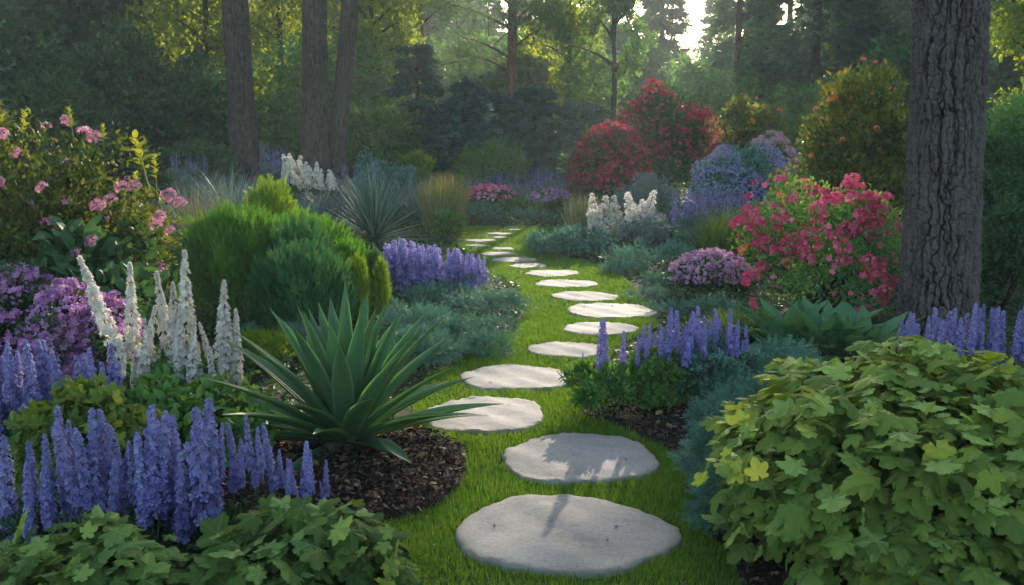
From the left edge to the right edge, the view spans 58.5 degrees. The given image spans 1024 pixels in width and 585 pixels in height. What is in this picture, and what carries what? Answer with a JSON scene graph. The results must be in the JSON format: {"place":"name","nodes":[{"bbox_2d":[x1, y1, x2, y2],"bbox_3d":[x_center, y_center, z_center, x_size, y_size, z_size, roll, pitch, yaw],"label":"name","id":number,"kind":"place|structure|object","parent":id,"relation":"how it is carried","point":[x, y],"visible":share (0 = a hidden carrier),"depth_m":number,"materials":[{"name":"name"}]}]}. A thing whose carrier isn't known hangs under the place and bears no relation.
{"place":"outdoors","nodes":[
{"label":"outdoors","id":0,"kind":"place"},
{"bbox_2d":[0,148,1023,578],"bbox_3d":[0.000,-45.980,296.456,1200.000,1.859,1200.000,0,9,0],"label":"ground","id":1,"kind":"structure","parent":0,"point":[256,378],"depth_m":9.55,"materials":[{"name":"soil"}]},
{"bbox_2d":[0,341,36,462],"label":"delphinium","id":2,"kind":"object","parent":1,"relation":"on","point":[12,391],"visible":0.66,"depth_m":4.45,"materials":[{"name":"purple plant"}]},
{"bbox_2d":[0,259,53,408],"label":"phlox plant","id":3,"kind":"object","parent":1,"relation":"on","point":[12,271],"visible":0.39,"depth_m":5.33,"materials":[{"name":"purple plant"}]},
{"bbox_2d":[0,339,64,460],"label":"delphinium","id":4,"kind":"object","parent":1,"relation":"on","point":[45,379],"visible":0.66,"depth_m":4.35,"materials":[{"name":"purple plant"}]},
{"bbox_2d":[0,7,71,174],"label":"evergreen shrub","id":5,"kind":"object","parent":1,"relation":"on","point":[23,56],"visible":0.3,"depth_m":22.02,"materials":[{"name":"green plant"}]},
{"bbox_2d":[0,405,73,564],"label":"delphinium","id":6,"kind":"object","parent":1,"relation":"on","point":[11,514],"visible":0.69,"depth_m":3.29,"materials":[{"name":"purple plant"}]},
{"bbox_2d":[0,67,122,182],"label":"evergreen shrub","id":7,"kind":"object","parent":1,"relation":"on","point":[53,98],"visible":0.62,"depth_m":19.74,"materials":[{"name":"green plant"}]},
{"bbox_2d":[12,277,122,390],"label":"phlox plant","id":8,"kind":"object","parent":1,"relation":"on","point":[60,301],"visible":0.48,"depth_m":5.03,"materials":[{"name":"purple plant"}]},
{"bbox_2d":[3,371,164,504],"bbox_3d":[-1.866,0.654,4.099,0.751,0.646,0.839,0,9,0],"label":"leafy plant","id":9,"kind":"object","parent":1,"relation":"on","point":[78,398],"visible":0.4,"depth_m":3.89,"materials":[{"name":"green plant"}]},
{"bbox_2d":[50,407,130,551],"bbox_3d":[-1.552,0.732,3.360,0.393,0.674,0.420,0,9,0],"label":"delphinium","id":10,"kind":"object","parent":1,"relation":"on","point":[87,484],"visible":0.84,"depth_m":3.25,"materials":[{"name":"purple plant"}]},
{"bbox_2d":[0,215,182,360],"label":"broadleaf shrub","id":11,"kind":"object","parent":1,"relation":"on","point":[56,260],"visible":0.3,"depth_m":5.86,"materials":[{"name":"green plant"}]},
{"bbox_2d":[0,100,187,304],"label":"rose bush","id":12,"kind":"object","parent":1,"relation":"on","point":[54,183],"visible":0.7,"depth_m":6.30,"materials":[{"name":"green plant"}]},
{"bbox_2d":[0,504,189,584],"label":"lobed leaf shrub","id":13,"kind":"object","parent":1,"relation":"on","point":[117,552],"visible":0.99,"depth_m":2.62,"materials":[{"name":"green plant"}]},
{"bbox_2d":[0,0,192,169],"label":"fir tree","id":14,"kind":"object","parent":1,"relation":"on","point":[47,11],"visible":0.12,"depth_m":30.00,"materials":[{"name":"green plant"}]},
{"bbox_2d":[60,285,159,383],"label":"phlox plant","id":15,"kind":"object","parent":1,"relation":"on","point":[115,301],"visible":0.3,"depth_m":5.16,"materials":[{"name":"purple plant"}]},
{"bbox_2d":[53,14,175,180],"bbox_3d":[-10.274,-4.947,23.609,3.542,4.379,3.933,0,9,0],"label":"evergreen shrub","id":16,"kind":"object","parent":1,"relation":"on","point":[118,70],"visible":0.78,"depth_m":22.87,"materials":[{"name":"green plant"}]},
{"bbox_2d":[101,404,193,567],"bbox_3d":[-1.385,0.745,3.361,0.428,0.698,0.355,-9,12,-43],"label":"delphinium","id":17,"kind":"object","parent":1,"relation":"on","point":[138,502],"visible":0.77,"depth_m":3.27,"materials":[{"name":"purple plant"}]},
{"bbox_2d":[128,142,200,203],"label":"shrub","id":18,"kind":"object","parent":1,"relation":"on","point":[164,159],"visible":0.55,"depth_m":19.05,"materials":[{"name":"green plant"}]},
{"bbox_2d":[41,0,299,166],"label":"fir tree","id":19,"kind":"object","parent":1,"relation":"on","point":[73,16],"visible":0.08,"depth_m":31.18,"materials":[{"name":"green plant"}]},
{"bbox_2d":[77,249,272,429],"bbox_3d":[-1.848,0.278,5.029,0.908,1.055,0.583,3,10,20],"label":"white veronica","id":20,"kind":"object","parent":1,"relation":"on","point":[172,354],"visible":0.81,"depth_m":4.93,"materials":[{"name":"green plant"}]},
{"bbox_2d":[123,48,228,167],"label":"evergreen shrub","id":21,"kind":"object","parent":1,"relation":"on","point":[199,97],"visible":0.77,"depth_m":24.27,"materials":[{"name":"green plant"}]},
{"bbox_2d":[143,398,228,569],"bbox_3d":[-1.203,0.772,3.355,0.380,0.812,0.420,0,9,0],"label":"delphinium","id":22,"kind":"object","parent":1,"relation":"on","point":[187,515],"visible":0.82,"depth_m":3.26,"materials":[{"name":"purple plant"}]},
{"bbox_2d":[115,0,259,166],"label":"broadleaf tree","id":23,"kind":"object","parent":1,"relation":"on","point":[170,14],"visible":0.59,"depth_m":27.31,"materials":[{"name":"green plant"}]},
{"bbox_2d":[124,370,281,469],"bbox_3d":[-1.581,0.663,4.524,0.878,0.522,0.883,0,9,0],"label":"leafy plant","id":24,"kind":"object","parent":1,"relation":"on","point":[168,394],"visible":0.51,"depth_m":4.45,"materials":[{"name":"green plant"}]},
{"bbox_2d":[178,137,244,189],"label":"shrub","id":25,"kind":"object","parent":1,"relation":"on","point":[207,150],"visible":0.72,"depth_m":20.23,"materials":[{"name":"green plant"}]},
{"bbox_2d":[168,197,283,314],"bbox_3d":[-2.611,-0.366,8.641,1.277,1.079,1.296,0,9,0],"label":"cypress bush","id":26,"kind":"object","parent":1,"relation":"on","point":[225,225],"visible":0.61,"depth_m":8.30,"materials":[{"name":"green plant"}]},
{"bbox_2d":[189,414,278,569],"bbox_3d":[-0.978,0.765,3.347,0.342,0.670,0.465,0,9,0],"label":"delphinium","id":27,"kind":"object","parent":1,"relation":"on","point":[237,478],"visible":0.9,"depth_m":3.35,"materials":[{"name":"purple plant"}]},
{"bbox_2d":[222,0,261,194],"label":"pine tree","id":28,"kind":"object","parent":1,"relation":"on","point":[242,126],"visible":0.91,"depth_m":21.30,"materials":[{"name":"brown plant"}]},
{"bbox_2d":[219,88,302,173],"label":"evergreen shrub","id":29,"kind":"object","parent":1,"relation":"on","point":[277,129],"visible":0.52,"depth_m":24.62,"materials":[{"name":"green plant"}]},
{"bbox_2d":[199,0,338,157],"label":"broadleaf tree","id":30,"kind":"object","parent":1,"relation":"on","point":[266,28],"visible":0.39,"depth_m":28.50,"materials":[{"name":"green plant"}]},
{"bbox_2d":[240,173,301,292],"bbox_3d":[-2.546,-0.625,9.724,0.799,1.292,0.819,0,9,0],"label":"ball conifer","id":31,"kind":"object","parent":1,"relation":"on","point":[276,203],"visible":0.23,"depth_m":9.57,"materials":[{"name":"green plant"}]},
{"bbox_2d":[240,232,359,331],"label":"cypress bush","id":32,"kind":"object","parent":1,"relation":"on","point":[327,267],"visible":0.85,"depth_m":7.54,"materials":[{"name":"green plant"}]},
{"bbox_2d":[263,211,338,314],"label":"cypress bush","id":33,"kind":"object","parent":1,"relation":"on","point":[309,231],"visible":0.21,"depth_m":8.22,"materials":[{"name":"green plant"}]},
{"bbox_2d":[181,493,422,584],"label":"lobed leaf shrub","id":34,"kind":"object","parent":1,"relation":"on","point":[298,543],"visible":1,"depth_m":2.69,"materials":[{"name":"green plant"}]},
{"bbox_2d":[280,153,338,218],"bbox_3d":[-3.673,-1.760,16.389,1.135,1.466,1.001,0,9,0],"label":"white veronica","id":35,"kind":"object","parent":1,"relation":"on","point":[293,171],"visible":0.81,"depth_m":16.14,"materials":[{"name":"grey plant"}]},
{"bbox_2d":[277,440,350,519],"bbox_3d":[-0.770,0.814,3.360,0.349,0.536,0.432,6,11,32],"label":"delphinium","id":36,"kind":"object","parent":1,"relation":"on","point":[307,484],"visible":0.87,"depth_m":3.38,"materials":[{"name":"purple plant"}]},
{"bbox_2d":[300,0,331,199],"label":"pine tree","id":37,"kind":"object","parent":1,"relation":"on","point":[314,126],"visible":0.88,"depth_m":21.30,"materials":[{"name":"brown plant"}]},
{"bbox_2d":[252,21,405,126],"bbox_3d":[-5.399,-5.754,27.374,4.508,4.639,4.586,0,9,0],"label":"broadleaf tree","id":38,"kind":"object","parent":1,"relation":"on","point":[295,79],"visible":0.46,"depth_m":26.72,"materials":[{"name":"green plant"}]},
{"bbox_2d":[328,0,358,197],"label":"pine tree","id":39,"kind":"object","parent":1,"relation":"on","point":[341,103],"visible":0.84,"depth_m":21.65,"materials":[{"name":"brown plant"}]},
{"bbox_2d":[222,429,465,520],"bbox_3d":[-0.891,0.843,4.619,1.325,0.057,1.484,0,9,0],"label":"mulch bed","id":40,"kind":"object","parent":1,"relation":"on","point":[387,512],"visible":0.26,"depth_m":4.28,"materials":[{"name":"brown wood"}]},
{"bbox_2d":[180,282,500,486],"bbox_3d":[-0.864,0.431,4.743,1.647,0.925,1.614,0,9,0],"label":"agave plant","id":41,"kind":"object","parent":40,"relation":"on","point":[356,381],"visible":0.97,"depth_m":4.60,"materials":[{"name":"green plant"}]},
{"bbox_2d":[328,98,422,174],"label":"evergreen shrub","id":42,"kind":"object","parent":1,"relation":"on","point":[370,130],"visible":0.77,"depth_m":24.33,"materials":[{"name":"green plant"}]},
{"bbox_2d":[316,165,437,252],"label":"yucca","id":43,"kind":"object","parent":1,"relation":"on","point":[372,218],"visible":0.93,"depth_m":13.41,"materials":[{"name":"green plant"}]},
{"bbox_2d":[327,0,428,116],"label":"broadleaf tree","id":44,"kind":"object","parent":1,"relation":"on","point":[370,17],"visible":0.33,"depth_m":28.87,"materials":[{"name":"green plant"}]},
{"bbox_2d":[342,150,419,191],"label":"shrub","id":45,"kind":"object","parent":1,"relation":"on","point":[400,172],"visible":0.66,"depth_m":22.14,"materials":[{"name":"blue plant"}]},
{"bbox_2d":[383,237,418,300],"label":"lavender","id":46,"kind":"object","parent":1,"relation":"on","point":[401,276],"visible":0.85,"depth_m":9.28,"materials":[{"name":"purple plant"}]},
{"bbox_2d":[380,43,458,180],"bbox_3d":[-2.688,-4.999,26.580,2.834,4.386,2.968,0,9,0],"label":"blue spruce","id":47,"kind":"object","parent":1,"relation":"on","point":[412,69],"visible":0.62,"depth_m":26.09,"materials":[{"name":"plant"}]},
{"bbox_2d":[377,321,471,372],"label":"spreading juniper","id":48,"kind":"object","parent":1,"relation":"on","point":[419,349],"visible":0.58,"depth_m":6.68,"materials":[{"name":"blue plant"}]},
{"bbox_2d":[406,170,478,237],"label":"ornamental grass","id":49,"kind":"object","parent":1,"relation":"on","point":[444,196],"depth_m":16.22,"materials":[{"name":"plant"}]},
{"bbox_2d":[423,77,509,186],"bbox_3d":[-1.258,-4.279,25.583,2.973,3.406,3.054,0,9,0],"label":"blue spruce","id":50,"kind":"object","parent":1,"relation":"on","point":[474,120],"visible":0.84,"depth_m":25.15,"materials":[{"name":"plant"}]},
{"bbox_2d":[426,305,523,346],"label":"spreading juniper","id":51,"kind":"object","parent":1,"relation":"on","point":[449,324],"visible":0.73,"depth_m":7.48,"materials":[{"name":"blue plant"}]},
{"bbox_2d":[443,284,539,318],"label":"spreading juniper","id":52,"kind":"object","parent":1,"relation":"on","point":[498,297],"visible":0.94,"depth_m":8.67,"materials":[{"name":"blue plant"}]},
{"bbox_2d":[451,135,533,185],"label":"round shrub","id":53,"kind":"object","parent":1,"relation":"on","point":[472,161],"visible":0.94,"depth_m":23.45,"materials":[{"name":"green plant"}]},
{"bbox_2d":[415,0,571,133],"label":"pine tree","id":54,"kind":"object","parent":1,"relation":"on","point":[513,8],"visible":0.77,"depth_m":29.89,"materials":[{"name":"green plant"}]},
{"bbox_2d":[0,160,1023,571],"bbox_3d":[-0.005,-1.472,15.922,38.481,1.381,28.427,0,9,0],"label":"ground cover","id":55,"kind":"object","parent":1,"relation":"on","point":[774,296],"visible":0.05,"depth_m":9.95,"materials":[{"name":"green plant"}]},
{"bbox_2d":[484,19,572,132],"bbox_3d":[0.697,-9.042,40.334,4.432,6.874,5.225,-3,9,-17],"label":"broadleaf tree","id":56,"kind":"object","parent":1,"relation":"on","point":[532,70],"visible":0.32,"depth_m":39.84,"materials":[{"name":"green plant"}]},
{"bbox_2d":[488,85,571,186],"bbox_3d":[0.601,-4.367,26.584,3.196,3.277,3.061,-6,11,-35],"label":"blue spruce","id":57,"kind":"object","parent":1,"relation":"on","point":[531,110],"visible":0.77,"depth_m":26.12,"materials":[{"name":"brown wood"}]},
{"bbox_2d":[517,0,609,163],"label":"broadleaf tree","id":58,"kind":"object","parent":1,"relation":"on","point":[574,12],"visible":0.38,"depth_m":32.87,"materials":[{"name":"green plant"}]},
{"bbox_2d":[531,97,614,185],"bbox_3d":[2.058,-4.057,26.172,3.051,2.994,3.388,0,9,0],"label":"blue spruce","id":59,"kind":"object","parent":1,"relation":"on","point":[564,142],"visible":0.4,"depth_m":25.73,"materials":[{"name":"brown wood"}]},
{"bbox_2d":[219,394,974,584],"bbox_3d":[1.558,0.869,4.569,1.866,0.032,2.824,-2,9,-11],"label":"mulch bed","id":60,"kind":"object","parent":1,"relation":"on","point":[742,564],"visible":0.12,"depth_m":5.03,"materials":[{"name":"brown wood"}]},
{"bbox_2d":[557,319,647,414],"bbox_3d":[0.555,0.446,5.477,0.516,0.616,0.550,-1,9,-8],"label":"catmint","id":61,"kind":"object","parent":60,"relation":"on","point":[616,378],"visible":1,"depth_m":5.38,"materials":[{"name":"green plant"}]},
{"bbox_2d":[626,307,700,411],"bbox_3d":[0.898,0.415,5.584,0.522,0.649,0.513,-7,12,-40],"label":"catmint","id":62,"kind":"object","parent":60,"relation":"on","point":[656,370],"visible":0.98,"depth_m":5.45,"materials":[{"name":"green plant"}]},
{"bbox_2d":[666,411,725,488],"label":"dwarf spruce","id":63,"kind":"object","parent":60,"relation":"on","point":[699,435],"visible":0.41,"depth_m":4.18,"materials":[{"name":"blue plant"}]},
{"bbox_2d":[664,306,744,403],"bbox_3d":[1.155,0.407,5.647,0.539,0.644,0.487,0,9,0],"label":"catmint","id":64,"kind":"object","parent":60,"relation":"on","point":[700,364],"visible":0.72,"depth_m":5.51,"materials":[{"name":"blue plant"}]},
{"bbox_2d":[677,452,751,541],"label":"dwarf spruce","id":65,"kind":"object","parent":60,"relation":"on","point":[706,497],"visible":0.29,"depth_m":3.73,"materials":[{"name":"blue plant"}]},
{"bbox_2d":[699,308,771,399],"bbox_3d":[1.395,0.388,5.726,0.537,0.626,0.568,0,9,0],"label":"catmint","id":66,"kind":"object","parent":60,"relation":"on","point":[738,358],"visible":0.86,"depth_m":5.67,"materials":[{"name":"blue plant"}]},
{"bbox_2d":[690,335,1023,584],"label":"lobed leaf shrub","id":67,"kind":"object","parent":60,"relation":"on","point":[871,466],"visible":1,"depth_m":3.06,"materials":[{"name":"green plant"}]},
{"bbox_2d":[556,120,654,213],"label":"crimson shrub","id":68,"kind":"object","parent":1,"relation":"on","point":[601,166],"visible":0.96,"depth_m":18.87,"materials":[{"name":"red plant"}]},
{"bbox_2d":[552,0,660,148],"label":"broadleaf tree","id":69,"kind":"object","parent":1,"relation":"on","point":[613,66],"visible":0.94,"depth_m":30.14,"materials":[{"name":"green plant"}]},
{"bbox_2d":[586,190,660,250],"bbox_3d":[1.772,-1.133,14.752,1.147,1.065,1.072,3,9,16],"label":"white veronica","id":70,"kind":"object","parent":1,"relation":"on","point":[637,215],"visible":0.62,"depth_m":14.58,"materials":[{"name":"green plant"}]},
{"bbox_2d":[608,170,683,216],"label":"mound shrub","id":71,"kind":"object","parent":1,"relation":"on","point":[637,196],"visible":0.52,"depth_m":16.58,"materials":[{"name":"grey plant"}]},
{"bbox_2d":[615,212,678,250],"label":"variegated shrub","id":72,"kind":"object","parent":1,"relation":"on","point":[648,228],"visible":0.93,"depth_m":14.22,"materials":[{"name":"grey plant"}]},
{"bbox_2d":[631,0,694,79],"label":"fir tree","id":73,"kind":"object","parent":1,"relation":"on","point":[666,13],"visible":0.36,"depth_m":59.45,"materials":[{"name":"green plant"}]},
{"bbox_2d":[615,78,724,198],"bbox_3d":[3.792,-3.743,22.340,2.864,3.003,3.181,7,12,39],"label":"crimson shrub","id":74,"kind":"object","parent":1,"relation":"on","point":[676,134],"visible":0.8,"depth_m":21.49,"materials":[{"name":"red plant"}]},
{"bbox_2d":[665,247,759,297],"bbox_3d":[2.155,-0.225,9.878,0.935,0.541,0.892,8,12,41],"label":"flower cushion","id":75,"kind":"object","parent":1,"relation":"on","point":[711,268],"visible":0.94,"depth_m":9.66,"materials":[{"name":"purple plant"}]},
{"bbox_2d":[673,202,753,257],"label":"ornamental grass","id":76,"kind":"object","parent":1,"relation":"on","point":[713,238],"depth_m":12.47,"materials":[{"name":"green plant"}]},
{"bbox_2d":[657,52,772,164],"bbox_3d":[8.538,-7.845,39.203,5.364,5.040,5.330,0,9,0],"label":"broadleaf tree","id":77,"kind":"object","parent":1,"relation":"on","point":[698,81],"visible":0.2,"depth_m":38.33,"materials":[{"name":"green plant"}]},
{"bbox_2d":[686,139,804,218],"bbox_3d":[4.160,-1.863,16.350,2.346,1.751,2.247,0,9,0],"label":"ceanothus","id":78,"kind":"object","parent":1,"relation":"on","point":[746,167],"visible":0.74,"depth_m":15.92,"materials":[{"name":"blue plant"}]},
{"bbox_2d":[700,0,796,69],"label":"fir tree","id":79,"kind":"object","parent":1,"relation":"on","point":[725,18],"visible":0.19,"depth_m":48.35,"materials":[{"name":"green plant"}]},
{"bbox_2d":[710,93,792,158],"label":"yellow shrub","id":80,"kind":"object","parent":1,"relation":"on","point":[743,130],"visible":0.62,"depth_m":24.19,"materials":[{"name":"green plant"}]},
{"bbox_2d":[723,296,839,354],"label":"hosta","id":81,"kind":"object","parent":1,"relation":"on","point":[773,318],"visible":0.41,"depth_m":7.03,"materials":[{"name":"green plant"}]},
{"bbox_2d":[742,330,821,380],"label":"dwarf spruce","id":82,"kind":"object","parent":1,"relation":"on","point":[788,350],"visible":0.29,"depth_m":5.84,"materials":[{"name":"blue plant"}]},
{"bbox_2d":[765,81,823,158],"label":"woodland shrub","id":83,"kind":"object","parent":1,"relation":"on","point":[799,100],"visible":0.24,"depth_m":31.55,"materials":[{"name":"green plant"}]},
{"bbox_2d":[724,0,895,164],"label":"fir tree","id":84,"kind":"object","parent":1,"relation":"on","point":[781,57],"visible":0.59,"depth_m":38.69,"materials":[{"name":"green plant"}]},
{"bbox_2d":[726,169,903,316],"bbox_3d":[2.958,-0.454,8.723,1.730,1.451,2.063,0,9,0],"label":"azalea bush","id":85,"kind":"object","parent":1,"relation":"on","point":[859,239],"visible":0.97,"depth_m":8.37,"materials":[{"name":"pink plant"}]},
{"bbox_2d":[765,295,887,360],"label":"hosta","id":86,"kind":"object","parent":1,"relation":"on","point":[813,321],"visible":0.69,"depth_m":6.80,"materials":[{"name":"green plant"}]},
{"bbox_2d":[764,57,908,234],"bbox_3d":[5.088,-1.850,12.800,2.490,2.898,2.445,-4,10,-22],"label":"golden rust shrub","id":87,"kind":"object","parent":1,"relation":"on","point":[878,142],"visible":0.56,"depth_m":12.42,"materials":[{"name":"green plant"}]},
{"bbox_2d":[787,12,898,117],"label":"broadleaf tree","id":88,"kind":"object","parent":1,"relation":"on","point":[853,45],"visible":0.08,"depth_m":41.62,"materials":[{"name":"green plant"}]},
{"bbox_2d":[789,300,925,361],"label":"hosta","id":89,"kind":"object","parent":1,"relation":"on","point":[885,332],"visible":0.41,"depth_m":6.73,"materials":[{"name":"green plant"}]},
{"bbox_2d":[858,0,1023,128],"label":"broadleaf tree","id":90,"kind":"object","parent":1,"relation":"on","point":[901,60],"visible":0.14,"depth_m":33.94,"materials":[{"name":"green plant"}]},
{"bbox_2d":[893,0,991,345],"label":"pine tree","id":91,"kind":"object","parent":1,"relation":"on","point":[940,266],"visible":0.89,"depth_m":7.22,"materials":[{"name":"brown plant"}]},
{"bbox_2d":[930,303,978,356],"bbox_3d":[2.586,0.404,5.320,0.452,0.691,0.481,5,10,28],"label":"delphinium","id":92,"kind":"object","parent":1,"relation":"on","point":[950,333],"visible":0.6,"depth_m":5.23,"materials":[{"name":"purple plant"}]},
{"bbox_2d":[976,304,1023,376],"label":"delphinium","id":93,"kind":"object","parent":1,"relation":"on","point":[994,342],"visible":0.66,"depth_m":5.24,"materials":[{"name":"purple plant"}]},
{"bbox_2d":[980,188,1023,311],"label":"evergreen shrub","id":94,"kind":"object","parent":1,"relation":"on","point":[1002,244],"visible":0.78,"depth_m":8.82,"materials":[{"name":"green plant"}]},
{"bbox_2d":[981,130,1023,289],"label":"evergreen shrub","id":95,"kind":"object","parent":1,"relation":"on","point":[1004,171],"visible":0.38,"depth_m":10.15,"materials":[{"name":"green plant"}]},
{"bbox_2d":[985,90,1023,167],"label":"evergreen shrub","id":96,"kind":"object","parent":1,"relation":"on","point":[1009,119],"visible":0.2,"depth_m":13.17,"materials":[{"name":"green plant"}]},
{"bbox_2d":[987,0,1023,115],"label":"broadleaf tree","id":97,"kind":"object","parent":1,"relation":"on","point":[1018,25],"visible":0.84,"depth_m":18.64,"materials":[{"name":"green plant"}]},
{"bbox_2d":[383,225,752,584],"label":"lawn","id":98,"kind":"structure","parent":0,"point":[445,576],"depth_m":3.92,"materials":[{"name":"green plant"}]},
{"bbox_2d":[427,395,543,435],"bbox_3d":[-0.171,0.750,5.485,0.720,0.088,0.768,0,9,0],"label":"stepping stone","id":99,"kind":"object","parent":98,"relation":"on","point":[516,414],"visible":0.75,"depth_m":5.38,"materials":[{"name":"stone"}]},
{"bbox_2d":[459,364,570,392],"bbox_3d":[0.034,0.613,6.356,0.804,0.086,0.682,0,9,0],"label":"stepping stone","id":100,"kind":"object","parent":98,"relation":"on","point":[503,376],"visible":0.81,"depth_m":6.30,"materials":[{"name":"stone"}]},
{"bbox_2d":[455,494,682,578],"bbox_3d":[0.235,1.015,3.807,0.940,0.086,0.798,0,9,0],"label":"stepping stone","id":101,"kind":"object","parent":98,"relation":"on","point":[548,534],"visible":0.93,"depth_m":3.73,"materials":[{"name":"stone"}]},
{"bbox_2d":[524,222,622,256],"bbox_3d":[0.932,-0.787,13.736,1.527,0.526,1.075,0,9,0],"label":"leafy mound","id":102,"kind":"object","parent":98,"relation":"on","point":[554,240],"visible":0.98,"depth_m":13.59,"materials":[{"name":"blue plant"}]},
{"bbox_2d":[500,432,659,486],"bbox_3d":[0.344,0.871,4.724,0.808,0.086,0.776,0,9,0],"label":"stepping stone","id":103,"kind":"object","parent":98,"relation":"on","point":[565,458],"visible":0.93,"depth_m":4.65,"materials":[{"name":"stone"}]},
{"bbox_2d":[567,303,659,320],"bbox_3d":[0.982,0.203,8.929,0.881,0.086,0.852,0,9,0],"label":"stepping stone","id":104,"kind":"object","parent":98,"relation":"on","point":[610,310],"visible":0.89,"depth_m":8.87,"materials":[{"name":"stone"}]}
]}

